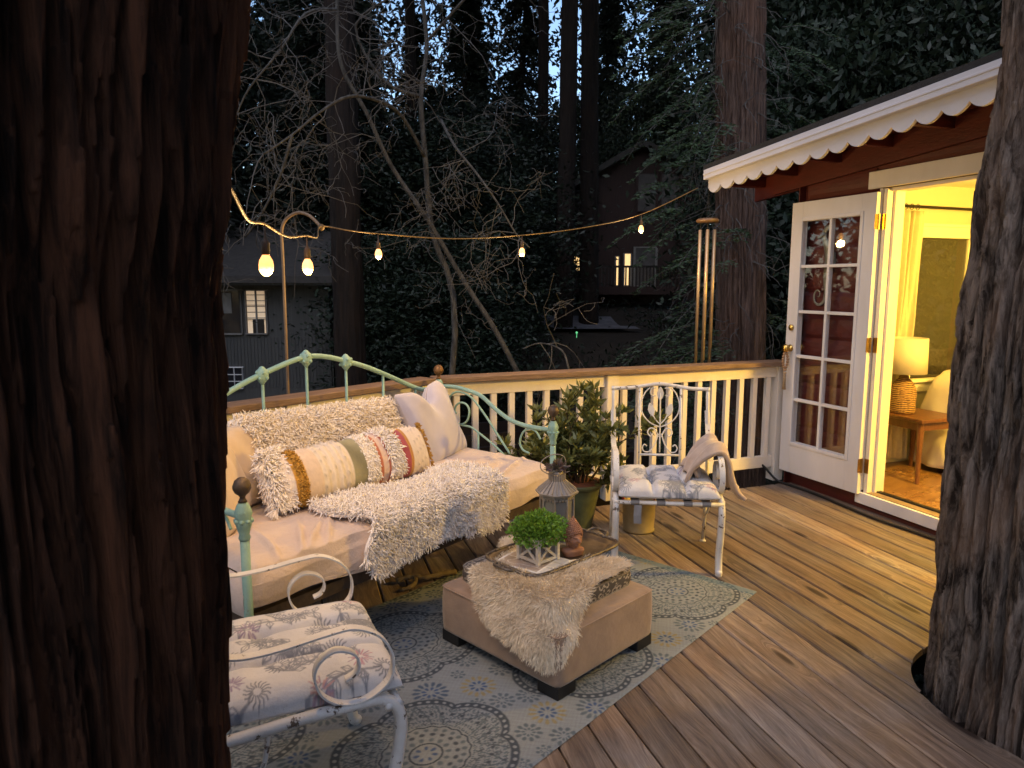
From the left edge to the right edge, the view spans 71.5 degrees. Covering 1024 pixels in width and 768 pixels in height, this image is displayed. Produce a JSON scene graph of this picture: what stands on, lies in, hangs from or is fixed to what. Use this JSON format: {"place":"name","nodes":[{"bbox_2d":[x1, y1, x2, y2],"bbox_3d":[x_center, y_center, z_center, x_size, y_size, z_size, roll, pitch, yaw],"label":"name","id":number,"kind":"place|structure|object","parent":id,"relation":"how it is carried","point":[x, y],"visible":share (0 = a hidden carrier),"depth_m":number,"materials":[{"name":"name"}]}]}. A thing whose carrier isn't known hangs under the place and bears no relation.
{"place":"outdoors","nodes":[
{"label":"outdoors","id":0,"kind":"place"},
{"bbox_2d":[231,0,714,243],"label":"sky","id":1,"kind":"structure","parent":0,"point":[553,70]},
{"bbox_2d":[539,315,639,328],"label":"road","id":2,"kind":"structure","parent":0,"point":[606,322],"depth_m":21.49,"materials":[{"name":"grey asphalt"}]},
{"bbox_2d":[321,418,964,727],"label":"deck joists","id":3,"kind":"object","parent":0,"point":[918,667],"visible":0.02,"depth_m":7.51,"materials":[{"name":"brown wood"}]},
{"bbox_2d":[253,482,1023,767],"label":"deck","id":4,"kind":"structure","parent":3,"relation":"on","point":[811,651],"depth_m":3.01,"materials":[{"name":"brown wood"}]},
{"bbox_2d":[226,377,435,420],"bbox_3d":[-1.701,0.620,3.245,0.150,0.951,3.600,7,10,40],"label":"deck railing","id":5,"kind":"object","parent":4,"relation":"on","point":[333,395],"visible":0.06,"depth_m":3.91,"materials":[{"name":"beige paint"}]},
{"bbox_2d":[224,350,558,619],"bbox_3d":[-0.687,0.459,3.449,0.928,1.211,1.934,6,10,38],"label":"daybed","id":6,"kind":"object","parent":4,"relation":"on","point":[257,538],"visible":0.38,"depth_m":2.82,"materials":[{"name":"green metal"}]},
{"bbox_2d":[225,446,251,536],"bbox_3d":[-1.191,0.405,2.904,0.168,0.360,0.420,-19,11,-7],"label":"printed pillow","id":7,"kind":"object","parent":6,"relation":"on","point":[234,470],"visible":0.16,"depth_m":2.81,"materials":[{"name":"beige fabric"}]},
{"bbox_2d":[227,425,262,505],"bbox_3d":[-1.224,0.379,3.055,0.173,0.380,0.440,-19,3,15],"label":"beige pillow","id":8,"kind":"object","parent":6,"relation":"on","point":[240,441],"visible":0.17,"depth_m":3.08,"materials":[{"name":"fabric"}]},
{"bbox_2d":[227,395,404,502],"bbox_3d":[-0.913,0.298,3.535,0.272,0.448,1.074,-22,-9,38],"label":"shag cushion","id":9,"kind":"object","parent":6,"relation":"on","point":[298,427],"visible":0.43,"depth_m":3.42,"materials":[{"name":"white fabric"}]},
{"bbox_2d":[249,422,434,520],"bbox_3d":[-0.754,0.381,3.338,0.245,0.346,0.999,-24,-9,38],"label":"striped bolster","id":10,"kind":"object","parent":6,"relation":"on","point":[289,480],"visible":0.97,"depth_m":3.19,"materials":[{"name":"white fabric"}]},
{"bbox_2d":[307,458,509,582],"bbox_3d":[-0.441,0.595,3.291,0.449,0.326,0.988,6,10,38],"label":"shag throw","id":11,"kind":"object","parent":6,"relation":"on","point":[411,518],"visible":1,"depth_m":3.12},
{"bbox_2d":[394,380,466,462],"bbox_3d":[-0.457,0.229,4.082,0.184,0.460,0.470,-23,1,25],"label":"square pillow","id":12,"kind":"object","parent":6,"relation":"on","point":[430,410],"visible":0.82,"depth_m":3.97,"materials":[{"name":"white fabric"}]},
{"bbox_2d":[396,569,456,591],"bbox_3d":[-0.431,1.009,3.691,0.330,0.048,0.128,-3,9,-21],"label":"driftwood","id":13,"kind":"object","parent":4,"relation":"on","point":[416,578],"visible":1,"depth_m":3.68,"materials":[{"name":"brown wood"}]},
{"bbox_2d":[226,550,756,767],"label":"rug","id":14,"kind":"object","parent":4,"relation":"on","point":[468,705],"visible":0.48,"depth_m":2.67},
{"bbox_2d":[227,554,407,767],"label":"iron chair","id":15,"kind":"object","parent":14,"relation":"on","point":[392,701],"visible":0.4,"depth_m":1.89,"materials":[{"name":"white metal"}]},
{"bbox_2d":[228,601,402,726],"bbox_3d":[-0.636,0.796,2.115,0.493,0.091,0.526,-4,9,-24],"label":"floral seat pad","id":16,"kind":"object","parent":15,"relation":"on","point":[272,686],"visible":0.73,"depth_m":1.98,"materials":[{"name":"fabric"}]},
{"bbox_2d":[442,576,651,700],"bbox_3d":[0.148,0.985,3.062,0.685,0.262,0.625,8,11,44],"label":"ottoman","id":17,"kind":"object","parent":14,"relation":"on","point":[615,623],"visible":0.38,"depth_m":2.87,"materials":[{"name":"beige fabric"}]},
{"bbox_2d":[462,555,630,605],"bbox_3d":[0.148,0.819,3.084,0.570,0.081,0.525,8,11,44],"label":"patterned pad","id":18,"kind":"object","parent":17,"relation":"on","point":[610,586],"visible":0.12,"depth_m":2.98,"materials":[{"name":"fabric"}]},
{"bbox_2d":[485,527,619,577],"bbox_3d":[0.185,0.732,3.145,0.663,0.038,0.351,-8,11,-43],"label":"tray","id":19,"kind":"object","parent":18,"relation":"on","point":[593,544],"visible":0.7,"depth_m":3.15,"materials":[{"name":"grey wood"}]},
{"bbox_2d":[498,550,571,576],"bbox_3d":[0.087,0.758,3.025,0.275,0.011,0.205,5,10,33],"label":"magazine","id":20,"kind":"object","parent":19,"relation":"on","point":[514,561],"visible":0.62,"depth_m":3.00,"materials":[{"name":"paper"}]},
{"bbox_2d":[505,507,569,566],"bbox_3d":[0.117,0.635,3.043,0.274,0.227,0.268,-7,11,-42],"label":"planter","id":21,"kind":"object","parent":20,"relation":"on","point":[538,535],"visible":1,"depth_m":2.99,"materials":[{"name":"white wood"}]},
{"bbox_2d":[535,454,578,547],"bbox_3d":[0.205,0.520,3.249,0.185,0.413,0.185,-2,8,-12],"label":"lantern","id":22,"kind":"object","parent":19,"relation":"on","point":[557,491],"visible":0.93,"depth_m":3.20,"materials":[{"name":"metal"}]},
{"bbox_2d":[544,457,570,472],"bbox_3d":[0.205,0.365,3.230,0.126,0.078,0.132,0,8,0],"label":"succulent","id":23,"kind":"object","parent":22,"relation":"on","point":[558,464],"visible":1,"depth_m":3.21,"materials":[{"name":"plant"}]},
{"bbox_2d":[561,516,583,556],"bbox_3d":[0.267,0.661,3.109,0.096,0.176,0.093,2,8,14],"label":"terracotta head","id":24,"kind":"object","parent":19,"relation":"on","point":[574,535],"visible":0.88,"depth_m":3.08},
{"bbox_2d":[466,535,633,675],"bbox_3d":[0.101,0.881,3.025,0.652,0.294,0.786,-8,11,-44],"label":"sheepskin","id":25,"kind":"object","parent":17,"relation":"on","point":[522,615],"visible":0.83,"depth_m":2.75,"materials":[{"name":"fur"}]},
{"bbox_2d":[494,378,669,528],"bbox_3d":[0.435,0.442,4.453,1.085,0.965,0.656,0,8,0],"label":"potted shrub","id":26,"kind":"object","parent":4,"relation":"on","point":[586,443],"visible":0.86,"depth_m":4.38,"materials":[{"name":"green plant"}]},
{"bbox_2d":[430,359,784,500],"bbox_3d":[0.812,0.356,5.125,2.830,0.951,0.150,-3,9,-21],"label":"deck railing","id":27,"kind":"object","parent":4,"relation":"on","point":[770,372],"visible":0.48,"depth_m":5.20,"materials":[{"name":"beige paint"}]},
{"bbox_2d":[622,497,655,534],"bbox_3d":[0.800,0.741,4.477,0.227,0.366,0.216,-1,8,-10],"label":"bucket","id":28,"kind":"object","parent":4,"relation":"on","point":[645,526],"visible":0.48,"depth_m":4.41,"materials":[{"name":"metal"}]},
{"bbox_2d":[609,382,725,576],"bbox_3d":[0.853,0.505,4.006,0.590,0.964,0.596,1,8,6],"label":"iron chair","id":29,"kind":"object","parent":4,"relation":"on","point":[719,471],"visible":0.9,"depth_m":4.16,"materials":[{"name":"white metal"}]},
{"bbox_2d":[633,505,641,523],"bbox_3d":[0.663,0.689,3.755,0.043,0.100,0.006,1,8,6],"label":"hanging tag","id":30,"kind":"object","parent":29,"relation":"hanging from","point":[637,513],"visible":1,"depth_m":3.75,"materials":[{"name":"white paper"}]},
{"bbox_2d":[618,464,720,499],"bbox_3d":[0.849,0.536,3.965,0.526,0.091,0.493,1,8,6],"label":"floral seat pad","id":31,"kind":"object","parent":29,"relation":"on","point":[653,481],"visible":0.83,"depth_m":3.77,"materials":[{"name":"fabric"}]},
{"bbox_2d":[680,433,746,501],"bbox_3d":[1.107,0.457,3.942,0.337,0.323,0.347,1,8,6],"label":"fleece blanket","id":32,"kind":"object","parent":29,"relation":"on","point":[705,447],"visible":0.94,"depth_m":3.82,"materials":[{"name":"white fabric"}]},
{"bbox_2d":[745,451,935,540],"bbox_3d":[2.407,0.789,4.625,0.182,0.225,2.374,-3,9,-23],"label":"cable","id":33,"kind":"object","parent":4,"relation":"on","point":[855,510],"visible":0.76,"depth_m":4.87,"materials":[{"name":"black rubber"}]},
{"bbox_2d":[703,50,1002,534],"bbox_3d":[4.587,-0.427,3.841,4.405,2.957,5.860,-3,9,-20],"label":"cabin","id":34,"kind":"object","parent":4,"relation":"on","point":[858,177],"visible":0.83,"depth_m":4.88,"materials":[{"name":"red paint"}]},
{"bbox_2d":[694,196,718,362],"bbox_3d":[1.535,-0.793,5.644,0.176,1.480,0.176,0,8,0],"label":"wind chime","id":35,"kind":"object","parent":34,"relation":"hanging from","point":[707,220],"visible":0.94,"depth_m":5.61,"materials":[{"name":"brown metal"}]},
{"bbox_2d":[813,224,835,305],"bbox_3d":[2.256,-0.862,5.126,0.028,0.600,0.198,-3,9,-23],"label":"seahorse ornament","id":36,"kind":"object","parent":34,"relation":"attached to","point":[825,240],"visible":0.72,"depth_m":5.11,"materials":[{"name":"grey metal"}]},
{"bbox_2d":[779,192,881,493],"bbox_3d":[2.257,-0.293,5.103,0.182,2.030,0.748,-3,9,-23],"label":"door","id":37,"kind":"structure","parent":34,"relation":"in","point":[842,471],"depth_m":5.03,"materials":[{"name":"white paint"}]},
{"bbox_2d":[782,352,788,389],"bbox_3d":[2.071,-0.128,5.397,0.057,0.342,0.030,0,8,0],"label":"bead tassel","id":38,"kind":"object","parent":37,"relation":"hanging from","point":[784,370],"visible":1,"depth_m":5.39,"materials":[{"name":"brown wood"}]},
{"bbox_2d":[886,203,925,459],"bbox_3d":[2.958,-0.383,5.484,0.394,1.972,0.074,-3,9,-20],"label":"curtain","id":39,"kind":"object","parent":34,"relation":"hanging from","point":[912,238],"visible":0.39,"depth_m":5.45,"materials":[{"name":"fabric"}]},
{"bbox_2d":[888,408,948,483],"bbox_3d":[3.030,0.454,5.335,0.428,0.471,0.428,-3,9,-20],"label":"side table","id":40,"kind":"object","parent":34,"relation":"on","point":[918,422],"visible":0.45,"depth_m":5.15,"materials":[{"name":"brown wood"}]},
{"bbox_2d":[889,336,928,413],"bbox_3d":[2.930,-0.065,5.313,0.300,0.560,0.300,0,8,0],"label":"table lamp","id":41,"kind":"object","parent":40,"relation":"on","point":[910,355],"visible":0.85,"depth_m":5.20,"materials":[{"name":"wicker"}]},
{"bbox_2d":[908,370,949,468],"bbox_3d":[4.171,0.306,5.003,1.590,0.831,1.865,-3,9,-20],"label":"armchair","id":42,"kind":"object","parent":34,"relation":"on","point":[935,399],"visible":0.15,"depth_m":5.44,"materials":[{"name":"beige fabric"}]},
{"bbox_2d":[909,223,970,391],"bbox_3d":[3.559,-0.610,5.758,1.080,1.326,0.112,-3,9,-20],"label":"window","id":43,"kind":"structure","parent":34,"relation":"in","point":[954,231],"depth_m":5.65,"materials":[{"name":"paint"}]},
{"bbox_2d":[374,263,932,693],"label":"ground","id":44,"kind":"structure","parent":0,"point":[588,339],"depth_m":17.61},
{"bbox_2d":[0,0,250,767],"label":"tree","id":45,"kind":"object","parent":44,"relation":"on","point":[118,120],"visible":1,"depth_m":0.89,"materials":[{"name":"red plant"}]},
{"bbox_2d":[223,83,273,246],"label":"conifer tree","id":46,"kind":"object","parent":44,"relation":"on","point":[239,188],"visible":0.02,"depth_m":14.50,"materials":[{"name":"green plant"}]},
{"bbox_2d":[231,0,326,224],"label":"conifer tree","id":47,"kind":"object","parent":44,"relation":"on","point":[266,4],"visible":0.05,"depth_m":17.54,"materials":[{"name":"green plant"}]},
{"bbox_2d":[221,227,375,401],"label":"grey house","id":48,"kind":"structure","parent":44,"relation":"on","point":[246,304],"depth_m":13.01,"materials":[{"name":"grey wood"}]},
{"bbox_2d":[221,289,243,334],"bbox_3d":[-5.166,-1.305,12.914,0.591,0.822,0.060,0,8,0],"label":"window","id":49,"kind":"structure","parent":48,"relation":"in","point":[231,321],"depth_m":12.93,"materials":[{"name":"black glass"}]},
{"bbox_2d":[227,367,243,388],"bbox_3d":[-5.102,-0.114,13.081,0.342,0.409,0.060,0,8,0],"label":"window","id":50,"kind":"structure","parent":48,"relation":"in","point":[234,373],"depth_m":13.08,"materials":[{"name":"white paint"}]},
{"bbox_2d":[244,290,268,333],"bbox_3d":[-4.638,-1.305,12.914,0.442,0.807,0.060,0,8,0],"label":"window","id":51,"kind":"structure","parent":48,"relation":"in","point":[255,295],"depth_m":12.91,"materials":[{"name":"beige glass"}]},
{"bbox_2d":[280,211,319,393],"bbox_3d":[-1.105,0.194,3.870,0.285,2.220,0.026,3,9,22],"label":"hook pole","id":52,"kind":"object","parent":44,"relation":"on","point":[289,216],"visible":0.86,"depth_m":3.81,"materials":[{"name":"beige metal"}]},
{"bbox_2d":[232,188,697,238],"bbox_3d":[-0.172,-0.857,3.787,1.422,0.883,4.969,4,9,24],"label":"string light cord","id":53,"kind":"object","parent":52,"relation":"attached to","point":[321,227],"visible":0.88,"depth_m":3.73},
{"bbox_2d":[259,225,273,275],"bbox_3d":[-0.665,-0.361,1.918,0.039,0.140,0.039,0,8,0],"label":"hanging bulb","id":54,"kind":"object","parent":53,"relation":"hanging from","point":[266,266],"visible":0.95,"depth_m":1.91,"materials":[{"name":"beige glass"}]},
{"bbox_2d":[302,237,312,274],"bbox_3d":[-0.737,-0.464,2.560,0.039,0.140,0.039,0,8,0],"label":"hanging bulb","id":55,"kind":"object","parent":53,"relation":"hanging from","point":[307,266],"visible":0.99,"depth_m":2.55,"materials":[{"name":"beige glass"}]},
{"bbox_2d":[375,236,381,258],"bbox_3d":[-0.730,-0.751,3.883,0.039,0.140,0.039,0,8,0],"label":"hanging bulb","id":56,"kind":"object","parent":53,"relation":"hanging from","point":[378,253],"visible":1,"depth_m":3.88,"materials":[{"name":"beige glass"}]},
{"bbox_2d":[519,241,524,255],"bbox_3d":[0.066,-0.917,4.718,0.039,0.140,0.039,0,8,0],"label":"hanging bulb","id":57,"kind":"object","parent":53,"relation":"hanging from","point":[521,251],"visible":1,"depth_m":4.71,"materials":[{"name":"beige glass"}]},
{"bbox_2d":[638,215,643,232],"bbox_3d":[0.978,-1.214,5.383,0.039,0.140,0.039,0,8,0],"label":"hanging bulb","id":58,"kind":"object","parent":53,"relation":"hanging from","point":[641,229],"visible":1,"depth_m":5.37,"materials":[{"name":"beige glass"}]},
{"bbox_2d":[229,0,387,357],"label":"leafy tree","id":59,"kind":"object","parent":44,"relation":"on","point":[258,97],"visible":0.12,"depth_m":15.71,"materials":[{"name":"green plant"}]},
{"bbox_2d":[323,0,366,387],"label":"bare trunk","id":60,"kind":"object","parent":44,"relation":"on","point":[349,335],"visible":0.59,"depth_m":9.13,"materials":[{"name":"brown plant"}]},
{"bbox_2d":[254,0,435,355],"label":"conifer tree","id":61,"kind":"object","parent":44,"relation":"on","point":[304,36],"visible":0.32,"depth_m":14.96,"materials":[{"name":"green plant"}]},
{"bbox_2d":[355,0,389,216],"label":"conifer tree","id":62,"kind":"object","parent":44,"relation":"on","point":[378,52],"visible":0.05,"depth_m":31.30,"materials":[{"name":"green plant"}]},
{"bbox_2d":[236,113,547,322],"bbox_3d":[-3.187,-3.533,18.831,8.502,6.580,8.629,7,10,40],"label":"leafy tree","id":63,"kind":"object","parent":44,"relation":"on","point":[392,187],"visible":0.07,"depth_m":16.85,"materials":[{"name":"green plant"}]},
{"bbox_2d":[405,0,417,208],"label":"bare trunk","id":64,"kind":"object","parent":44,"relation":"on","point":[410,21],"visible":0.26,"depth_m":19.80,"materials":[{"name":"brown plant"}]},
{"bbox_2d":[390,12,435,133],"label":"conifer tree","id":65,"kind":"object","parent":44,"relation":"on","point":[421,41],"visible":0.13,"depth_m":28.30,"materials":[{"name":"green plant"}]},
{"bbox_2d":[254,219,586,420],"bbox_3d":[-1.642,-0.832,13.437,6.040,4.458,5.952,5,9,30],"label":"leafy tree","id":66,"kind":"object","parent":44,"relation":"on","point":[416,344],"visible":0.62,"depth_m":12.70,"materials":[{"name":"green plant"}]},
{"bbox_2d":[238,97,620,362],"bbox_3d":[-1.590,-2.989,16.551,8.502,6.580,8.629,-2,8,-12],"label":"leafy tree","id":67,"kind":"object","parent":44,"relation":"on","point":[433,133],"visible":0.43,"depth_m":15.62,"materials":[{"name":"green plant"}]},
{"bbox_2d":[425,85,457,232],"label":"conifer tree","id":68,"kind":"object","parent":44,"relation":"on","point":[436,96],"visible":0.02,"depth_m":34.13,"materials":[{"name":"green plant"}]},
{"bbox_2d":[223,0,660,451],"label":"dead tree","id":69,"kind":"object","parent":44,"relation":"on","point":[432,231],"visible":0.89,"depth_m":6.49,"materials":[{"name":"brown plant"}]},
{"bbox_2d":[427,0,534,302],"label":"conifer tree","id":70,"kind":"object","parent":44,"relation":"on","point":[474,71],"visible":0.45,"depth_m":22.48,"materials":[{"name":"green plant"}]},
{"bbox_2d":[394,77,635,315],"bbox_3d":[-0.503,-5.092,22.450,8.629,7.960,8.502,2,8,13],"label":"leafy tree","id":71,"kind":"object","parent":44,"relation":"on","point":[529,126],"visible":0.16,"depth_m":21.32,"materials":[{"name":"green plant"}]},
{"bbox_2d":[491,0,558,303],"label":"conifer tree","id":72,"kind":"object","parent":44,"relation":"on","point":[520,77],"visible":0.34,"depth_m":25.28,"materials":[{"name":"green plant"}]},
{"bbox_2d":[536,0,548,311],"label":"bare trunk","id":73,"kind":"object","parent":44,"relation":"on","point":[543,58],"visible":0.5,"depth_m":22.70,"materials":[{"name":"brown plant"}]},
{"bbox_2d":[554,0,578,331],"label":"bare trunk","id":74,"kind":"object","parent":44,"relation":"on","point":[568,73],"visible":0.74,"depth_m":19.10,"materials":[{"name":"brown plant"}]},
{"bbox_2d":[530,88,604,255],"bbox_3d":[2.956,-9.753,37.182,8.502,10.613,8.629,-5,9,-30],"label":"leafy tree","id":75,"kind":"object","parent":44,"relation":"on","point":[578,110],"visible":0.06,"depth_m":35.28,"materials":[{"name":"green plant"}]},
{"bbox_2d":[230,0,935,270],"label":"wood","id":76,"kind":"object","parent":44,"relation":"on","point":[634,72],"visible":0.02,"depth_m":37.80,"materials":[{"name":"plant"}]},
{"bbox_2d":[579,0,598,324],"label":"bare trunk","id":77,"kind":"object","parent":44,"relation":"on","point":[589,75],"visible":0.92,"depth_m":21.06,"materials":[{"name":"brown plant"}]},
{"bbox_2d":[575,0,632,178],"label":"conifer tree","id":78,"kind":"object","parent":44,"relation":"on","point":[610,20],"visible":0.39,"depth_m":33.68,"materials":[{"name":"green plant"}]},
{"bbox_2d":[551,139,714,305],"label":"brown house","id":79,"kind":"structure","parent":44,"relation":"on","point":[622,175],"depth_m":25.37,"materials":[{"name":"brown wood"}]},
{"bbox_2d":[614,256,619,285],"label":"window","id":80,"kind":"structure","parent":79,"relation":"in","point":[617,262],"depth_m":25.66,"materials":[{"name":"beige glass"}]},
{"bbox_2d":[623,253,631,285],"bbox_3d":[4.162,-4.128,25.645,0.319,1.178,0.060,0,8,0],"label":"window","id":81,"kind":"structure","parent":79,"relation":"in","point":[627,257],"depth_m":25.62,"materials":[{"name":"beige glass"}]},
{"bbox_2d":[633,247,657,285],"bbox_3d":[4.800,-4.231,25.631,0.868,1.413,0.060,0,8,0],"label":"window","id":82,"kind":"structure","parent":79,"relation":"in","point":[637,251],"depth_m":25.61,"materials":[{"name":"black glass"}]},
{"bbox_2d":[636,172,657,211],"bbox_3d":[4.795,-6.812,25.268,0.771,1.378,0.060,0,8,0],"label":"window","id":83,"kind":"structure","parent":79,"relation":"in","point":[644,177],"depth_m":25.26,"materials":[{"name":"brown"}]},
{"bbox_2d":[659,172,680,211],"bbox_3d":[5.615,-6.812,25.268,0.749,1.375,0.060,0,8,0],"label":"window","id":84,"kind":"structure","parent":79,"relation":"in","point":[662,201],"depth_m":25.27,"materials":[{"name":"brown"}]},
{"bbox_2d":[575,75,704,236],"bbox_3d":[6.012,-8.593,32.819,8.502,10.613,8.629,-1,8,-10],"label":"leafy tree","id":85,"kind":"object","parent":44,"relation":"on","point":[630,125],"visible":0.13,"depth_m":31.00,"materials":[{"name":"green plant"}]},
{"bbox_2d":[349,277,935,688],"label":"undergrowth","id":86,"kind":"object","parent":44,"relation":"on","point":[917,678],"visible":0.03,"depth_m":15.13,"materials":[{"name":"green plant"}]},
{"bbox_2d":[635,0,700,157],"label":"conifer tree","id":87,"kind":"object","parent":44,"relation":"on","point":[655,68],"visible":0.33,"depth_m":31.06,"materials":[{"name":"green plant"}]},
{"bbox_2d":[661,0,714,279],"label":"conifer tree","id":88,"kind":"object","parent":44,"relation":"on","point":[711,22],"visible":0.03,"depth_m":24.78,"materials":[{"name":"green plant"}]},
{"bbox_2d":[605,0,840,489],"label":"redwood tree","id":89,"kind":"object","parent":44,"relation":"on","point":[741,104],"visible":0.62,"depth_m":8.09,"materials":[{"name":"green plant"}]},
{"bbox_2d":[675,148,785,312],"bbox_3d":[7.214,-6.997,20.302,4.847,13.126,4.854,5,9,30],"label":"conifer tree","id":90,"kind":"object","parent":44,"relation":"on","point":[696,263],"depth_m":21.01,"materials":[{"name":"green plant"}]},
{"bbox_2d":[695,5,846,314],"bbox_3d":[7.137,-6.875,17.154,4.854,14.439,4.847,1,8,10],"label":"conifer tree","id":91,"kind":"object","parent":44,"relation":"on","point":[782,202],"depth_m":17.27,"materials":[{"name":"green plant"}]},
{"bbox_2d":[559,0,1002,405],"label":"leafy tree","id":92,"kind":"object","parent":44,"relation":"on","point":[778,31],"visible":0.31,"depth_m":11.29,"materials":[{"name":"green plant"}]},
{"bbox_2d":[637,0,1001,365],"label":"leafy tree","id":93,"kind":"object","parent":44,"relation":"on","point":[841,96],"visible":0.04,"depth_m":12.20,"materials":[{"name":"green plant"}]},
{"bbox_2d":[686,0,1002,375],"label":"leafy tree","id":94,"kind":"object","parent":44,"relation":"on","point":[991,39],"visible":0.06,"depth_m":11.26,"materials":[{"name":"green plant"}]},
{"bbox_2d":[922,0,1023,760],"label":"furrowed tree","id":95,"kind":"object","parent":44,"relation":"on","point":[973,678],"visible":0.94,"depth_m":2.46,"materials":[{"name":"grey plant"}]}
]}

